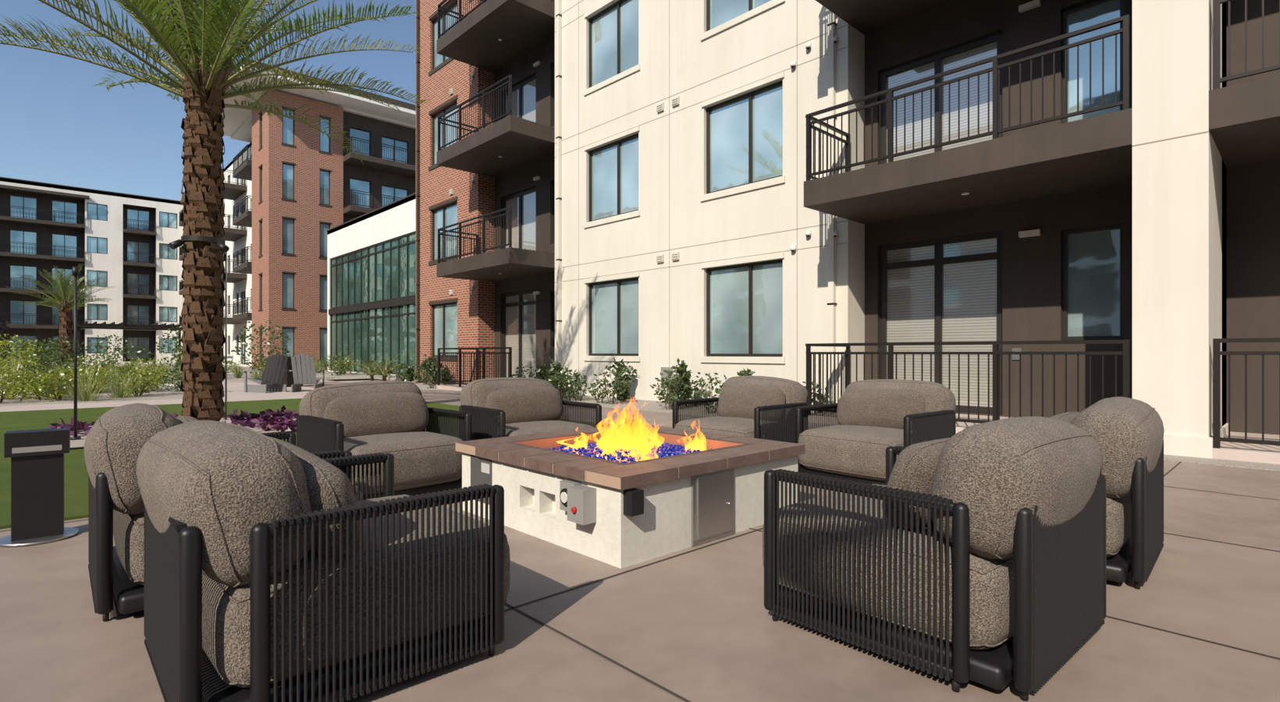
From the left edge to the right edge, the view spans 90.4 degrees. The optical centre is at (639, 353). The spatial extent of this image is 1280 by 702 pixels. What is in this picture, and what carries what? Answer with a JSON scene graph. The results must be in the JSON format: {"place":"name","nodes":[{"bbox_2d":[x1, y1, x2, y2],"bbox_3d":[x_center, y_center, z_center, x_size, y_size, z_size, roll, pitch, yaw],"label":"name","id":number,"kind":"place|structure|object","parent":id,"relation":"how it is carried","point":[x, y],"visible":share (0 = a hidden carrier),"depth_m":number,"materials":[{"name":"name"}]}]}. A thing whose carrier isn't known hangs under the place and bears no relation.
{"place":"outdoors","nodes":[
{"label":"outdoors","id":0,"kind":"place"},
{"bbox_2d":[0,177,184,364],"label":"white building","id":1,"kind":"structure","parent":0,"point":[121,241],"depth_m":60.99,"materials":[{"name":"paint"}]},
{"bbox_2d":[0,373,414,412],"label":"garden walks","id":2,"kind":"structure","parent":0,"point":[236,392],"depth_m":14.22,"materials":[{"name":"concrete"}]},
{"bbox_2d":[241,353,287,393],"bbox_3d":[-9.787,0.519,16.688,0.960,1.020,0.740,0,0,27],"label":"adirondack chair","id":3,"kind":"object","parent":2,"relation":"on","point":[272,378],"visible":1,"depth_m":16.57,"materials":[{"name":"grey wood"}]},
{"bbox_2d":[277,356,302,387],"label":"adirondack chair","id":4,"kind":"object","parent":2,"relation":"on","point":[288,379],"visible":0.29,"depth_m":19.20,"materials":[{"name":"grey wood"}]},
{"bbox_2d":[288,353,327,392],"bbox_3d":[-8.892,0.519,17.000,0.740,1.020,0.960,0,0,-13],"label":"adirondack chair","id":5,"kind":"object","parent":2,"relation":"on","point":[311,378],"visible":0.97,"depth_m":16.70,"materials":[{"name":"grey wood"}]},
{"bbox_2d":[0,0,415,201],"label":"sky","id":6,"kind":"structure","parent":0,"point":[56,127],"materials":[{"name":"blue"}]},
{"bbox_2d":[0,363,415,382],"bbox_3d":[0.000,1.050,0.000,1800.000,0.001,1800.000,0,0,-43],"label":"flowers","id":7,"kind":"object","parent":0,"point":[247,368],"depth_m":44.95,"materials":[{"name":"plant"}]},
{"bbox_2d":[12,263,116,369],"bbox_3d":[-31.584,-1.947,34.890,4.306,5.993,4.387,0,0,-22],"label":"date palm","id":8,"kind":"object","parent":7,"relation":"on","point":[65,304],"visible":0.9,"depth_m":34.68,"materials":[{"name":"green plant"}]},
{"bbox_2d":[0,320,183,367],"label":"pergolas","id":9,"kind":"object","parent":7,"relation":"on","point":[122,325],"visible":0.7,"depth_m":47.55,"materials":[{"name":"grey metal"}]},
{"bbox_2d":[50,412,298,450],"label":"planter gravel","id":10,"kind":"structure","parent":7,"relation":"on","point":[77,444],"depth_m":8.15,"materials":[{"name":"grey stone"}]},
{"bbox_2d":[70,266,81,440],"bbox_3d":[-6.707,0.005,7.558,0.095,2.050,0.100,0,0,-43],"label":"lamp post","id":11,"kind":"object","parent":10,"relation":"on","point":[75,272],"visible":0.94,"depth_m":7.55,"materials":[{"name":"black metal"}]},
{"bbox_2d":[46,405,298,435],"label":"purple plants","id":12,"kind":"object","parent":10,"relation":"on","point":[286,422],"visible":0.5,"depth_m":8.83,"materials":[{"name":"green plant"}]},
{"bbox_2d":[168,235,229,422],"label":"palm strap lights","id":13,"kind":"object","parent":10,"relation":"on","point":[221,245],"visible":0.86,"depth_m":9.15,"materials":[{"name":"black plastic"}]},
{"bbox_2d":[0,0,430,421],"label":"date palm","id":14,"kind":"object","parent":10,"relation":"on","point":[201,56],"visible":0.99,"depth_m":8.82,"materials":[{"name":"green plant"}]},
{"bbox_2d":[0,316,408,402],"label":"garden bed plants","id":15,"kind":"object","parent":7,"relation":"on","point":[134,378],"visible":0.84,"depth_m":20.91,"materials":[{"name":"green plant"}]},
{"bbox_2d":[0,398,610,529],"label":"artificial turf","id":16,"kind":"structure","parent":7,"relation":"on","point":[76,490],"depth_m":8.84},
{"bbox_2d":[0,372,1279,471],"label":"gravel beds","id":17,"kind":"object","parent":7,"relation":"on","point":[164,393],"visible":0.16,"depth_m":13.69,"materials":[{"name":"beige gravel"}]},
{"bbox_2d":[394,363,727,412],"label":"shrubs","id":18,"kind":"object","parent":17,"relation":"on","point":[671,396],"visible":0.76,"depth_m":12.96,"materials":[{"name":"green plant"}]},
{"bbox_2d":[405,354,1212,426],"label":"facade shrubs","id":19,"kind":"object","parent":17,"relation":"on","point":[543,371],"visible":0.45,"depth_m":13.86,"materials":[{"name":"green plant"}]},
{"bbox_2d":[416,0,1279,458],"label":"building walls","id":20,"kind":"structure","parent":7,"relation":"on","point":[1167,261],"depth_m":10.70,"materials":[{"name":"beige paint"}]},
{"bbox_2d":[414,0,836,409],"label":"downspouts","id":21,"kind":"object","parent":20,"relation":"attached to","point":[831,218],"visible":0.92,"depth_m":16.10,"materials":[{"name":"beige metal"}]},
{"bbox_2d":[470,0,1041,359],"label":"facade fittings","id":22,"kind":"object","parent":20,"relation":"attached to","point":[1025,8],"visible":1,"depth_m":9.14,"materials":[{"name":"metal"}]},
{"bbox_2d":[436,0,1279,464],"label":"balcony railings","id":23,"kind":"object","parent":20,"relation":"attached to","point":[496,36],"depth_m":8.50,"materials":[{"name":"black metal"}]},
{"bbox_2d":[178,141,252,366],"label":"cream wing","id":24,"kind":"structure","parent":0,"point":[237,208],"depth_m":48.62,"materials":[{"name":"white paint"}]},
{"bbox_2d":[221,56,415,369],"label":"brick tower","id":25,"kind":"structure","parent":0,"point":[310,187],"depth_m":40.21,"materials":[{"name":"red"}]},
{"bbox_2d":[326,192,415,375],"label":"glass-fronted building","id":26,"kind":"structure","parent":0,"point":[371,285],"depth_m":31.35,"materials":[{"name":"green glass"}]},
{"bbox_2d":[0,381,1279,701],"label":"patio floor","id":27,"kind":"structure","parent":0,"point":[1194,617],"depth_m":2.34,"materials":[{"name":"beige concrete"}]},
{"bbox_2d":[0,427,78,547],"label":"trash can","id":28,"kind":"object","parent":27,"relation":"on","point":[37,456],"visible":1,"depth_m":3.51,"materials":[{"name":"metal"}]},
{"bbox_2d":[83,403,361,622],"bbox_3d":[-1.968,0.629,3.039,1.043,0.811,0.994,0,0,-43],"label":"lounge chair","id":29,"kind":"object","parent":27,"relation":"on","point":[117,439],"visible":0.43,"depth_m":2.47,"materials":[{"name":"beige fabric"}]},
{"bbox_2d":[135,420,510,701],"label":"lounge chair","id":30,"kind":"object","parent":27,"relation":"on","point":[276,570],"visible":1,"depth_m":1.83,"materials":[{"name":"beige fabric"}]},
{"bbox_2d":[296,380,471,500],"bbox_3d":[-1.906,0.628,4.737,1.043,0.812,0.994,0,0,44],"label":"lounge chair","id":31,"kind":"object","parent":27,"relation":"on","point":[395,418],"visible":0.71,"depth_m":4.61,"materials":[{"name":"beige fabric"}]},
{"bbox_2d":[458,377,601,440],"bbox_3d":[-0.970,0.629,5.566,0.994,0.811,1.042,0,0,-40],"label":"lounge chair","id":32,"kind":"object","parent":27,"relation":"on","point":[497,407],"visible":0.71,"depth_m":5.53,"materials":[{"name":"beige fabric"}]},
{"bbox_2d":[455,423,805,568],"bbox_3d":[-0.093,0.819,4.127,1.665,0.461,1.675,0,0,-43],"label":"fire pit","id":33,"kind":"object","parent":27,"relation":"on","point":[619,515],"visible":0.89,"depth_m":3.48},
{"bbox_2d":[544,440,711,463],"bbox_3d":[-0.079,0.667,4.158,1.042,0.106,1.091,0,0,-43],"label":"fire glass","id":34,"kind":"object","parent":33,"relation":"in","point":[663,449],"visible":0.35,"depth_m":4.09,"materials":[{"name":"blue glass"}]},
{"bbox_2d":[556,398,706,461],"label":"flames","id":35,"kind":"object","parent":33,"relation":"in","point":[638,440],"visible":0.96,"depth_m":4.12,"materials":[{"name":"yellow"}]},
{"bbox_2d":[672,376,807,466],"bbox_3d":[0.937,0.629,5.910,1.043,0.811,0.994,0,0,-43],"label":"lounge chair","id":36,"kind":"object","parent":27,"relation":"on","point":[762,407],"visible":0.73,"depth_m":5.79,"materials":[{"name":"beige fabric"}]},
{"bbox_2d":[795,379,956,485],"bbox_3d":[1.923,0.629,5.191,1.047,0.810,0.994,0,0,-40],"label":"lounge chair","id":37,"kind":"object","parent":27,"relation":"on","point":[871,421],"visible":0.8,"depth_m":5.04,"materials":[{"name":"beige fabric"}]},
{"bbox_2d":[762,416,1105,701],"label":"lounge chair","id":38,"kind":"object","parent":27,"relation":"on","point":[976,553],"visible":1,"depth_m":2.04,"materials":[{"name":"beige fabric"}]},
{"bbox_2d":[923,397,1164,589],"bbox_3d":[2.104,0.629,3.378,1.042,0.811,0.994,0,0,44],"label":"lounge chair","id":39,"kind":"object","parent":27,"relation":"on","point":[1127,434],"visible":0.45,"depth_m":2.82,"materials":[{"name":"beige fabric"}]}
]}

